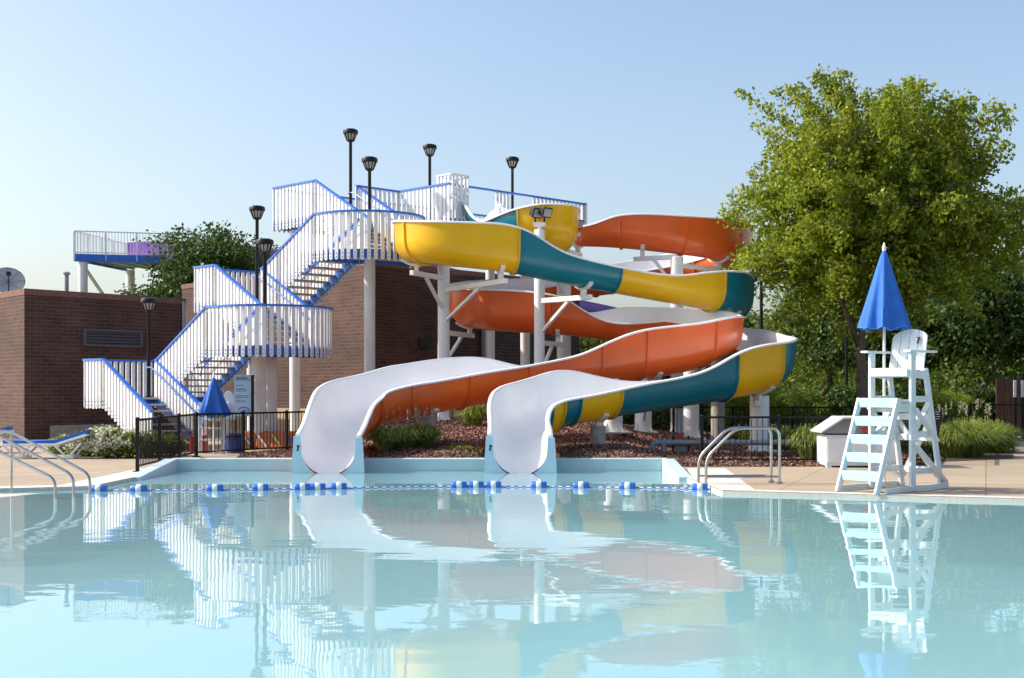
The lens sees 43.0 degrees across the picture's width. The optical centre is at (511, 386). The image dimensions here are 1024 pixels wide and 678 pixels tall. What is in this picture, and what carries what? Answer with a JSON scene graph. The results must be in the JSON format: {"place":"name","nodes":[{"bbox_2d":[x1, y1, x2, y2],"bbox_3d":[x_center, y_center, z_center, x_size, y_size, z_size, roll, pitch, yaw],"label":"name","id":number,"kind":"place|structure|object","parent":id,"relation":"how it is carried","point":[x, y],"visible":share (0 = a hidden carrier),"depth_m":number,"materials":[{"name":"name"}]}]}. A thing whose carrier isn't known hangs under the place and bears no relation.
{"place":"outdoors","nodes":[
{"label":"outdoors","id":0,"kind":"place"},
{"bbox_2d":[0,288,185,439],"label":"brick building","id":1,"kind":"structure","parent":0,"point":[50,340],"depth_m":43.13,"materials":[{"name":"brick"}]},
{"bbox_2d":[0,267,24,291],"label":"satellite dish","id":2,"kind":"object","parent":1,"relation":"on","point":[11,279],"visible":0.84,"depth_m":44.55,"materials":[{"name":"grey metal"}]},
{"bbox_2d":[63,271,69,290],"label":"roof vent pipe","id":3,"kind":"object","parent":1,"relation":"on","point":[66,274],"visible":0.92,"depth_m":43.45,"materials":[{"name":"grey plastic"}]},
{"bbox_2d":[0,471,1023,677],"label":"pool water","id":4,"kind":"structure","parent":0,"point":[512,582],"depth_m":11.72,"materials":[{"name":"liquid"}]},
{"bbox_2d":[0,493,38,496],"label":"pool step","id":5,"kind":"object","parent":4,"relation":"in","point":[5,495],"visible":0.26,"depth_m":21.14,"materials":[{"name":"concrete"}]},
{"bbox_2d":[0,451,56,498],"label":"pool handrail","id":6,"kind":"object","parent":5,"relation":"attached to","point":[34,469],"visible":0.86,"depth_m":20.50,"materials":[{"name":"silver metal"}]},
{"bbox_2d":[0,435,74,496],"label":"pool handrail","id":7,"kind":"object","parent":5,"relation":"attached to","point":[44,460],"visible":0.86,"depth_m":20.88,"materials":[{"name":"silver metal"}]},
{"bbox_2d":[92,481,708,490],"bbox_3d":[-1.871,1.725,22.377,10.498,0.160,0.779,0,0,-2],"label":"float rope","id":8,"kind":"object","parent":4,"relation":"on","point":[454,484],"visible":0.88,"depth_m":22.31,"materials":[{"name":"blue plastic"}]},
{"bbox_2d":[0,429,1023,498],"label":"pool deck","id":9,"kind":"structure","parent":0,"point":[997,477],"depth_m":25.53,"materials":[{"name":"concrete"}]},
{"bbox_2d":[0,426,13,451],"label":"sun lounger","id":10,"kind":"object","parent":9,"relation":"on","point":[9,428],"visible":0.59,"depth_m":33.62,"materials":[{"name":"white paint"}]},
{"bbox_2d":[0,485,78,487],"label":"pool coping","id":11,"kind":"object","parent":9,"relation":"on","point":[34,486],"depth_m":22.14,"materials":[{"name":"concrete"}]},
{"bbox_2d":[1,430,91,458],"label":"sun lounger","id":12,"kind":"object","parent":9,"relation":"on","point":[63,441],"visible":0.82,"depth_m":30.71,"materials":[{"name":"white paint"}]},
{"bbox_2d":[43,434,69,453],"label":"hydrangea bush","id":13,"kind":"object","parent":9,"relation":"on","point":[53,449],"visible":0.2,"depth_m":32.80,"materials":[{"name":"green plant"}]},
{"bbox_2d":[61,429,99,455],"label":"hydrangea bush","id":14,"kind":"object","parent":9,"relation":"on","point":[72,446],"visible":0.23,"depth_m":31.71,"materials":[{"name":"white plant"}]},
{"bbox_2d":[58,468,144,485],"bbox_3d":[-7.465,1.692,24.617,0.750,0.001,4.805,0,0,3],"label":"pool coping","id":15,"kind":"object","parent":9,"relation":"on","point":[110,478],"visible":0.67,"depth_m":23.76,"materials":[{"name":"concrete"}]},
{"bbox_2d":[78,424,127,457],"bbox_3d":[-9.730,1.340,31.199,1.405,0.927,1.221,0,0,0],"label":"hydrangea bush","id":16,"kind":"object","parent":9,"relation":"on","point":[101,439],"visible":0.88,"depth_m":30.84,"materials":[{"name":"white plant"}]},
{"bbox_2d":[104,427,154,458],"bbox_3d":[-9.204,1.393,31.212,1.329,0.848,1.059,0,0,0],"label":"hydrangea bush","id":17,"kind":"object","parent":9,"relation":"on","point":[128,443],"visible":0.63,"depth_m":30.93,"materials":[{"name":"white plant"}]},
{"bbox_2d":[124,429,169,456],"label":"shrub","id":18,"kind":"object","parent":9,"relation":"on","point":[154,444],"visible":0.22,"depth_m":31.34,"materials":[{"name":"green plant"}]},
{"bbox_2d":[157,433,185,456],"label":"shrub","id":19,"kind":"object","parent":9,"relation":"on","point":[173,445],"visible":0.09,"depth_m":31.86,"materials":[{"name":"green plant"}]},
{"bbox_2d":[191,435,206,451],"bbox_3d":[-8.120,1.470,33.600,0.360,0.440,0.420,0,0,0],"label":"red cooler","id":20,"kind":"object","parent":9,"relation":"on","point":[192,443],"visible":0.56,"depth_m":33.40,"materials":[{"name":"plastic"}]},
{"bbox_2d":[198,373,231,453],"bbox_3d":[-7.550,0.662,33.017,0.881,2.076,0.923,0,0,0],"label":"closed umbrella","id":21,"kind":"object","parent":9,"relation":"on","point":[214,400],"visible":0.84,"depth_m":32.83,"materials":[{"name":"blue fabric"}]},
{"bbox_2d":[196,391,234,453],"bbox_3d":[-7.628,0.902,33.514,0.855,1.603,0.829,0,0,0],"label":"guard stand","id":22,"kind":"object","parent":9,"relation":"on","point":[229,397],"visible":0.66,"depth_m":33.18,"materials":[{"name":"wood"}]},
{"bbox_2d":[226,433,240,452],"bbox_3d":[-7.179,1.440,33.600,0.470,0.520,0.463,0,0,0],"label":"blue drum","id":23,"kind":"object","parent":9,"relation":"on","point":[227,441],"visible":0.54,"depth_m":33.41,"materials":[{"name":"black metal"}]},
{"bbox_2d":[234,375,253,448],"bbox_3d":[-7.305,0.685,35.410,0.530,2.030,0.109,0,0,0],"label":"rules board","id":24,"kind":"object","parent":9,"relation":"on","point":[244,391],"visible":0.89,"depth_m":35.38,"materials":[{"name":"white metal"}]},
{"bbox_2d":[245,431,255,448],"bbox_3d":[-7.250,1.455,35.738,0.400,0.474,0.326,0,0,0],"label":"rescue board","id":25,"kind":"object","parent":9,"relation":"on","point":[248,439],"visible":0.48,"depth_m":35.71,"materials":[{"name":"orange plastic"}]},
{"bbox_2d":[255,431,269,447],"bbox_3d":[-6.847,1.455,35.738,0.400,0.474,0.326,0,0,0],"label":"rescue board","id":26,"kind":"object","parent":9,"relation":"on","point":[266,439],"visible":0.65,"depth_m":35.71,"materials":[{"name":"orange plastic"}]},
{"bbox_2d":[271,431,284,448],"bbox_3d":[-6.444,1.455,35.738,0.400,0.474,0.326,0,0,0],"label":"rescue board","id":27,"kind":"object","parent":9,"relation":"on","point":[276,438],"visible":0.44,"depth_m":35.72,"materials":[{"name":"orange plastic"}]},
{"bbox_2d":[132,410,482,471],"bbox_3d":[-4.210,0.928,34.490,3.142,1.545,18.193,0,0,30],"label":"black fence","id":28,"kind":"object","parent":9,"relation":"on","point":[178,435],"visible":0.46,"depth_m":30.40,"materials":[{"name":"metal"}]},
{"bbox_2d":[82,173,586,445],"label":"slide tower","id":29,"kind":"structure","parent":9,"relation":"on","point":[293,316],"depth_m":37.41,"materials":[{"name":"metal"}]},
{"bbox_2d":[140,297,156,396],"bbox_3d":[-10.515,-1.147,37.600,0.480,2.895,0.480,0,0,0],"label":"post lamp","id":30,"kind":"object","parent":29,"relation":"on","point":[148,304],"visible":0.98,"depth_m":37.56,"materials":[{"name":"black metal"}]},
{"bbox_2d":[249,205,264,299],"bbox_3d":[-7.579,-3.947,38.600,0.480,2.895,0.480,0,0,-34],"label":"post lamp","id":31,"kind":"object","parent":29,"relation":"on","point":[256,211],"visible":0.91,"depth_m":38.55,"materials":[{"name":"black metal"}]},
{"bbox_2d":[256,238,273,344],"bbox_3d":[-6.643,-2.547,34.900,0.480,2.895,0.480,0,0,-17],"label":"post lamp","id":32,"kind":"object","parent":29,"relation":"on","point":[264,245],"visible":0.94,"depth_m":34.85,"materials":[{"name":"black metal"}]},
{"bbox_2d":[343,128,357,217],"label":"post lamp","id":33,"kind":"object","parent":29,"relation":"on","point":[350,134],"visible":0.94,"depth_m":41.15,"materials":[{"name":"black metal"}]},
{"bbox_2d":[361,156,377,208],"bbox_3d":[-4.200,-5.348,38.300,0.480,2.895,0.480,0,0,38],"label":"post lamp","id":34,"kind":"object","parent":29,"relation":"on","point":[369,163],"visible":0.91,"depth_m":38.23,"materials":[{"name":"black metal"}]},
{"bbox_2d":[423,144,436,219],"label":"post lamp","id":35,"kind":"object","parent":29,"relation":"on","point":[429,149],"visible":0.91,"depth_m":43.75,"materials":[{"name":"black metal"}]},
{"bbox_2d":[506,156,518,208],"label":"post lamp","id":36,"kind":"object","parent":29,"relation":"on","point":[512,162],"visible":0.88,"depth_m":46.15,"materials":[{"name":"black metal"}]},
{"bbox_2d":[181,264,578,430],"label":"brick building","id":37,"kind":"structure","parent":9,"relation":"on","point":[406,317],"depth_m":46.99,"materials":[{"name":"brick"}]},
{"bbox_2d":[128,458,691,479],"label":"splash wall","id":38,"kind":"structure","parent":9,"relation":"on","point":[674,468],"depth_m":27.08,"materials":[{"name":"paint"}]},
{"bbox_2d":[623,414,634,424],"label":"dark hedge","id":39,"kind":"object","parent":9,"relation":"on","point":[629,419],"visible":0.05,"depth_m":45.41,"materials":[{"name":"green plant"}]},
{"bbox_2d":[684,468,754,489],"bbox_3d":[3.799,1.692,24.184,1.298,0.001,5.768,0,0,0],"label":"pool coping","id":40,"kind":"object","parent":9,"relation":"on","point":[729,483],"visible":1,"depth_m":23.51,"materials":[{"name":"concrete"}]},
{"bbox_2d":[705,427,782,483],"bbox_3d":[4.056,1.348,22.682,1.405,1.304,0.120,0,0,-8],"label":"grab rail","id":41,"kind":"object","parent":40,"relation":"on","point":[778,476],"visible":0.98,"depth_m":22.68,"materials":[{"name":"silver metal"}]},
{"bbox_2d":[697,426,774,482],"bbox_3d":[3.966,1.348,22.962,1.405,1.304,0.120,0,0,-8],"label":"grab rail","id":42,"kind":"object","parent":9,"relation":"on","point":[717,438],"visible":0.77,"depth_m":22.93,"materials":[{"name":"silver metal"}]},
{"bbox_2d":[672,405,970,433],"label":"black fence","id":43,"kind":"object","parent":9,"relation":"on","point":[792,407],"visible":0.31,"depth_m":40.36,"materials":[{"name":"metal"}]},
{"bbox_2d":[700,408,945,463],"bbox_3d":[9.947,1.150,32.551,4.209,1.100,13.977,0,0,38],"label":"black fence","id":44,"kind":"object","parent":9,"relation":"on","point":[938,423],"visible":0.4,"depth_m":28.34,"materials":[{"name":"metal"}]},
{"bbox_2d":[810,416,903,467],"bbox_3d":[7.403,1.166,27.900,1.808,1.078,1.100,0,0,0],"label":"storage bin","id":45,"kind":"object","parent":9,"relation":"on","point":[832,432],"visible":0.52,"depth_m":27.43,"materials":[{"name":"white paint"}]},
{"bbox_2d":[725,490,1023,497],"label":"pool coping","id":46,"kind":"object","parent":9,"relation":"on","point":[879,494],"visible":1,"depth_m":20.68,"materials":[{"name":"concrete"}]},
{"bbox_2d":[857,242,911,486],"bbox_3d":[6.335,-0.376,22.017,0.881,4.151,0.923,0,0,0],"label":"closed umbrella","id":47,"kind":"object","parent":9,"relation":"on","point":[884,309],"visible":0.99,"depth_m":21.83,"materials":[{"name":"blue fabric"}]},
{"bbox_2d":[835,329,948,494],"bbox_3d":[6.244,0.371,21.393,2.052,2.690,0.960,0,0,-41],"label":"lifeguard chair","id":48,"kind":"object","parent":9,"relation":"on","point":[909,351],"visible":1,"depth_m":21.33,"materials":[{"name":"white wood"}]},
{"bbox_2d":[902,450,1013,460],"bbox_3d":[11.838,1.688,34.454,2.740,0.001,11.327,0,0,19],"label":"planting bed","id":49,"kind":"object","parent":9,"relation":"on","point":[996,455],"visible":0.2,"depth_m":31.11,"materials":[{"name":"soil"}]},
{"bbox_2d":[725,423,1018,453],"bbox_3d":[10.357,1.474,36.461,8.294,0.877,7.334,0,0,0],"label":"ground cover","id":50,"kind":"object","parent":49,"relation":"on","point":[745,435],"visible":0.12,"depth_m":33.62,"materials":[{"name":"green plant"}]},
{"bbox_2d":[918,401,990,457],"bbox_3d":[10.576,1.019,31.197,2.056,1.362,2.124,0,0,0],"label":"grass clump","id":51,"kind":"object","parent":49,"relation":"on","point":[953,448],"visible":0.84,"depth_m":30.86,"materials":[{"name":"plant"}]},
{"bbox_2d":[939,399,1019,456],"bbox_3d":[11.122,0.979,31.575,2.640,1.441,2.750,0,0,0],"label":"grass clump","id":52,"kind":"object","parent":49,"relation":"on","point":[978,450],"visible":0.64,"depth_m":31.18,"materials":[{"name":"plant"}]},
{"bbox_2d":[962,401,1023,451],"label":"grass clump","id":53,"kind":"object","parent":49,"relation":"on","point":[1001,423],"visible":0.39,"depth_m":33.48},
{"bbox_2d":[941,387,980,421],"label":"hedge","id":54,"kind":"object","parent":9,"relation":"on","point":[966,399],"visible":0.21,"depth_m":45.15,"materials":[{"name":"green plant"}]},
{"bbox_2d":[969,403,1023,438],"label":"black gate fence","id":55,"kind":"object","parent":9,"relation":"on","point":[992,405],"visible":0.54,"depth_m":42.19,"materials":[{"name":"metal"}]},
{"bbox_2d":[994,378,1020,434],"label":"board screen","id":56,"kind":"object","parent":9,"relation":"on","point":[1004,390],"visible":0.47,"depth_m":44.98,"materials":[{"name":"wood"}]},
{"label":"planting bed","id":57,"kind":"structure","parent":9,"relation":"on","visible":0},
{"bbox_2d":[652,402,743,434],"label":"dark hedge","id":58,"kind":"object","parent":57,"relation":"on","point":[660,419],"visible":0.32,"depth_m":44.62,"materials":[{"name":"green plant"}]},
{"bbox_2d":[704,394,752,426],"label":"hedge","id":59,"kind":"object","parent":57,"relation":"on","point":[737,402],"visible":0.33,"depth_m":42.51,"materials":[{"name":"green plant"}]},
{"bbox_2d":[754,274,770,328],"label":"twin head lamp","id":60,"kind":"object","parent":57,"relation":"on","point":[761,309],"visible":0.06,"depth_m":51.95,"materials":[{"name":"black metal"}]},
{"bbox_2d":[734,389,802,427],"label":"hedge","id":61,"kind":"object","parent":57,"relation":"on","point":[776,398],"visible":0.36,"depth_m":42.39,"materials":[{"name":"green plant"}]},
{"bbox_2d":[772,383,832,427],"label":"hedge","id":62,"kind":"object","parent":57,"relation":"on","point":[807,396],"visible":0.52,"depth_m":42.65,"materials":[{"name":"green plant"}]},
{"bbox_2d":[845,320,847,410],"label":"dark lamp post","id":63,"kind":"object","parent":57,"relation":"on","point":[846,362],"visible":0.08,"depth_m":47.95,"materials":[{"name":"black metal"}]},
{"bbox_2d":[810,383,890,425],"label":"understory shrub","id":64,"kind":"object","parent":57,"relation":"on","point":[848,398],"visible":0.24,"depth_m":47.18,"materials":[{"name":"green plant"}]},
{"bbox_2d":[916,386,966,422],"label":"hedge","id":65,"kind":"object","parent":57,"relation":"on","point":[940,399],"visible":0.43,"depth_m":44.11,"materials":[{"name":"green plant"}]},
{"bbox_2d":[0,0,1023,498],"label":"sky","id":66,"kind":"structure","parent":0,"point":[158,116],"materials":[{"name":"blue"}]},
{"bbox_2d":[236,416,925,466],"bbox_3d":[2.400,1.446,36.690,18.400,1.008,18.600,0,0,0],"label":"mulch bed","id":67,"kind":"object","parent":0,"point":[371,452],"visible":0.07,"depth_m":29.72,"materials":[{"name":"wood"}]},
{"bbox_2d":[365,422,411,449],"bbox_3d":[-2.841,1.098,29.099,1.404,0.628,1.460,0,0,0],"label":"grass clump","id":68,"kind":"object","parent":67,"relation":"on","point":[380,438],"visible":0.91,"depth_m":28.84,"materials":[{"name":"plant"}]},
{"bbox_2d":[385,407,429,448],"bbox_3d":[-2.432,0.924,29.320,1.439,0.952,1.395,0,0,0],"label":"grass clump","id":69,"kind":"object","parent":67,"relation":"on","point":[408,443],"visible":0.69,"depth_m":29.09,"materials":[{"name":"plant"}]},
{"bbox_2d":[408,405,445,446],"bbox_3d":[-2.010,0.880,29.694,1.272,0.980,1.274,0,0,0],"label":"grass clump","id":70,"kind":"object","parent":67,"relation":"on","point":[433,431],"visible":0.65,"depth_m":29.51,"materials":[{"name":"plant"}]},
{"bbox_2d":[421,408,438,441],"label":"support column","id":71,"kind":"structure","parent":67,"relation":"on","point":[428,419],"depth_m":30.30,"materials":[{"name":"concrete"}]},
{"bbox_2d":[401,258,507,420],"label":"support column","id":72,"kind":"structure","parent":67,"relation":"on","point":[442,299],"depth_m":37.44,"materials":[{"name":"white metal"}]},
{"bbox_2d":[392,199,796,472],"bbox_3d":[2.048,-1.896,34.555,10.768,8.253,16.361,0,0,0],"label":"yellow and teal slide","id":73,"kind":"object","parent":72,"relation":"on","point":[527,418],"visible":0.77,"depth_m":33.89,"materials":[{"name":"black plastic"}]},
{"bbox_2d":[450,404,486,425],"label":"grass clump","id":74,"kind":"object","parent":67,"relation":"on","point":[473,414],"visible":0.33,"depth_m":33.99,"materials":[{"name":"plant"}]},
{"bbox_2d":[534,229,592,363],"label":"support column","id":75,"kind":"structure","parent":67,"relation":"on","point":[540,326],"depth_m":36.81,"materials":[{"name":"white metal"}]},
{"bbox_2d":[529,207,552,228],"bbox_3d":[0.801,-4.780,36.908,0.648,0.643,0.391,0,0,25],"label":"floodlight","id":76,"kind":"object","parent":75,"relation":"on","point":[541,212],"visible":1,"depth_m":36.86,"materials":[{"name":"white metal"}]},
{"bbox_2d":[557,242,582,358],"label":"support column","id":77,"kind":"structure","parent":67,"relation":"on","point":[565,350],"depth_m":40.33,"materials":[{"name":"white metal"}]},
{"bbox_2d":[590,413,609,444],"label":"support column","id":78,"kind":"structure","parent":67,"relation":"on","point":[597,432],"depth_m":29.66,"materials":[{"name":"concrete"}]},
{"bbox_2d":[604,378,629,434],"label":"support column","id":79,"kind":"structure","parent":67,"relation":"on","point":[615,426],"depth_m":32.48,"materials":[{"name":"white metal"}]},
{"bbox_2d":[634,372,662,432],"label":"support column","id":80,"kind":"structure","parent":67,"relation":"on","point":[643,421],"depth_m":36.57,"materials":[{"name":"white metal"}]},
{"bbox_2d":[672,432,689,452],"bbox_3d":[3.920,1.425,30.150,0.410,0.750,0.200,0,0,0],"label":"utility box","id":81,"kind":"object","parent":67,"relation":"on","point":[684,448],"visible":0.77,"depth_m":30.12,"materials":[{"name":"black metal"}]},
{"bbox_2d":[633,244,741,432],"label":"support column","id":82,"kind":"structure","parent":67,"relation":"on","point":[677,265],"depth_m":40.55,"materials":[{"name":"white metal"}]},
{"bbox_2d":[291,211,754,472],"bbox_3d":[1.750,-1.854,36.505,9.452,8.169,22.479,0,0,13],"label":"orange slide","id":83,"kind":"object","parent":82,"relation":"on","point":[343,418],"visible":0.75,"depth_m":32.44,"materials":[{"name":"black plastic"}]},
{"bbox_2d":[683,358,725,437],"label":"support column","id":84,"kind":"structure","parent":67,"relation":"on","point":[691,420],"depth_m":36.01,"materials":[{"name":"white metal"}]},
{"bbox_2d":[711,357,724,439],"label":"support column","id":85,"kind":"structure","parent":67,"relation":"on","point":[717,408],"depth_m":35.14,"materials":[{"name":"metal"}]},
{"bbox_2d":[650,439,796,452],"bbox_3d":[5.275,1.499,30.000,4.180,0.602,0.164,0,0,0],"label":"grey pipe","id":86,"kind":"object","parent":67,"relation":"on","point":[663,444],"visible":0.51,"depth_m":29.94,"materials":[{"name":"plastic"}]},
{"bbox_2d":[743,386,776,451],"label":"support column","id":87,"kind":"structure","parent":67,"relation":"on","point":[759,404],"depth_m":31.89,"materials":[{"name":"white metal"}]},
{"bbox_2d":[782,423,816,458],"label":"grass clump","id":88,"kind":"object","parent":67,"relation":"on","point":[809,444],"visible":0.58,"depth_m":29.12,"materials":[{"name":"plant"}]},
{"bbox_2d":[710,63,1023,415],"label":"birch tree","id":89,"kind":"object","parent":67,"relation":"on","point":[846,197],"visible":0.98,"depth_m":36.32,"materials":[{"name":"green plant"}]},
{"bbox_2d":[634,388,1023,440],"bbox_3d":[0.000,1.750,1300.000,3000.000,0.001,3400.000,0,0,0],"label":"lawn","id":90,"kind":"structure","parent":0,"point":[1020,439],"depth_m":64.08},
{"bbox_2d":[73,230,206,292],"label":"platform tower","id":91,"kind":"structure","parent":90,"relation":"on","point":[122,262],"depth_m":61.71,"materials":[{"name":"white metal"}]},
{"bbox_2d":[113,281,181,297],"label":"dark tree","id":92,"kind":"object","parent":90,"relation":"on","point":[152,292],"visible":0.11,"depth_m":58.37,"materials":[{"name":"green plant"}]},
{"bbox_2d":[132,220,287,295],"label":"dark tree","id":93,"kind":"object","parent":90,"relation":"on","point":[222,249],"visible":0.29,"depth_m":60.60,"materials":[{"name":"green plant"}]},
{"bbox_2d":[128,240,662,410],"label":"purple slide","id":94,"kind":"object","parent":90,"relation":"on","point":[589,306],"visible":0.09,"depth_m":65.81,"materials":[{"name":"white plastic"}]},
{"bbox_2d":[579,337,605,353],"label":"shade tree","id":95,"kind":"object","parent":90,"relation":"on","point":[586,344],"visible":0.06,"depth_m":72.72,"materials":[{"name":"green plant"}]},
{"bbox_2d":[699,311,772,369],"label":"shade tree","id":96,"kind":"object","parent":90,"relation":"on","point":[746,321],"visible":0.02,"depth_m":65.42,"materials":[{"name":"green plant"}]},
{"bbox_2d":[744,263,854,399],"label":"shade tree","id":97,"kind":"object","parent":90,"relation":"on","point":[780,328],"visible":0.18,"depth_m":55.27,"materials":[{"name":"green plant"}]},
{"bbox_2d":[786,278,953,391],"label":"shade tree","id":98,"kind":"object","parent":90,"relation":"on","point":[828,351],"visible":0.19,"depth_m":52.07,"materials":[{"name":"green plant"}]},
{"bbox_2d":[773,347,1023,398],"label":"woods","id":99,"kind":"object","parent":90,"relation":"on","point":[950,379],"visible":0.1,"depth_m":111.81,"materials":[{"name":"green plant"}]},
{"bbox_2d":[875,381,946,423],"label":"understory shrub","id":100,"kind":"object","parent":90,"relation":"on","point":[903,393],"visible":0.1,"depth_m":49.80,"materials":[{"name":"green plant"}]},
{"bbox_2d":[903,255,981,389],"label":"shade tree","id":101,"kind":"object","parent":90,"relation":"on","point":[921,384],"depth_m":57.27,"materials":[{"name":"green plant"}]},
{"bbox_2d":[904,243,1023,389],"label":"shade tree","id":102,"kind":"object","parent":90,"relation":"on","point":[971,337],"visible":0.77,"depth_m":49.04,"materials":[{"name":"green plant"}]},
{"bbox_2d":[960,387,995,422],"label":"understory shrub","id":103,"kind":"object","parent":90,"relation":"on","point":[981,394],"visible":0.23,"depth_m":47.61,"materials":[{"name":"green plant"}]},
{"bbox_2d":[957,251,1023,377],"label":"shade tree","id":104,"kind":"object","parent":90,"relation":"on","point":[1018,358],"visible":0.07,"depth_m":51.45,"materials":[{"name":"green plant"}]},
{"bbox_2d":[1013,375,1016,437],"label":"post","id":105,"kind":"object","parent":90,"relation":"on","point":[1014,389],"visible":0.95,"depth_m":43.22,"materials":[{"name":"paint"}]},
{"bbox_2d":[1021,375,1023,437],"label":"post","id":106,"kind":"object","parent":90,"relation":"on","point":[1022,402],"visible":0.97,"depth_m":43.22,"materials":[{"name":"paint"}]},
{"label":"pool basin","id":107,"kind":"structure","parent":0,"visible":0},
{"bbox_2d":[0,430,91,494],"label":"pool handrail","id":108,"kind":"object","parent":107,"relation":"on","point":[11,433],"visible":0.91,"depth_m":21.45,"materials":[{"name":"silver metal"}]},
{"bbox_2d":[0,478,1023,501],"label":"pool nosing","id":109,"kind":"object","parent":107,"relation":"on","point":[718,491],"visible":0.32,"depth_m":20.80,"materials":[{"name":"concrete"}]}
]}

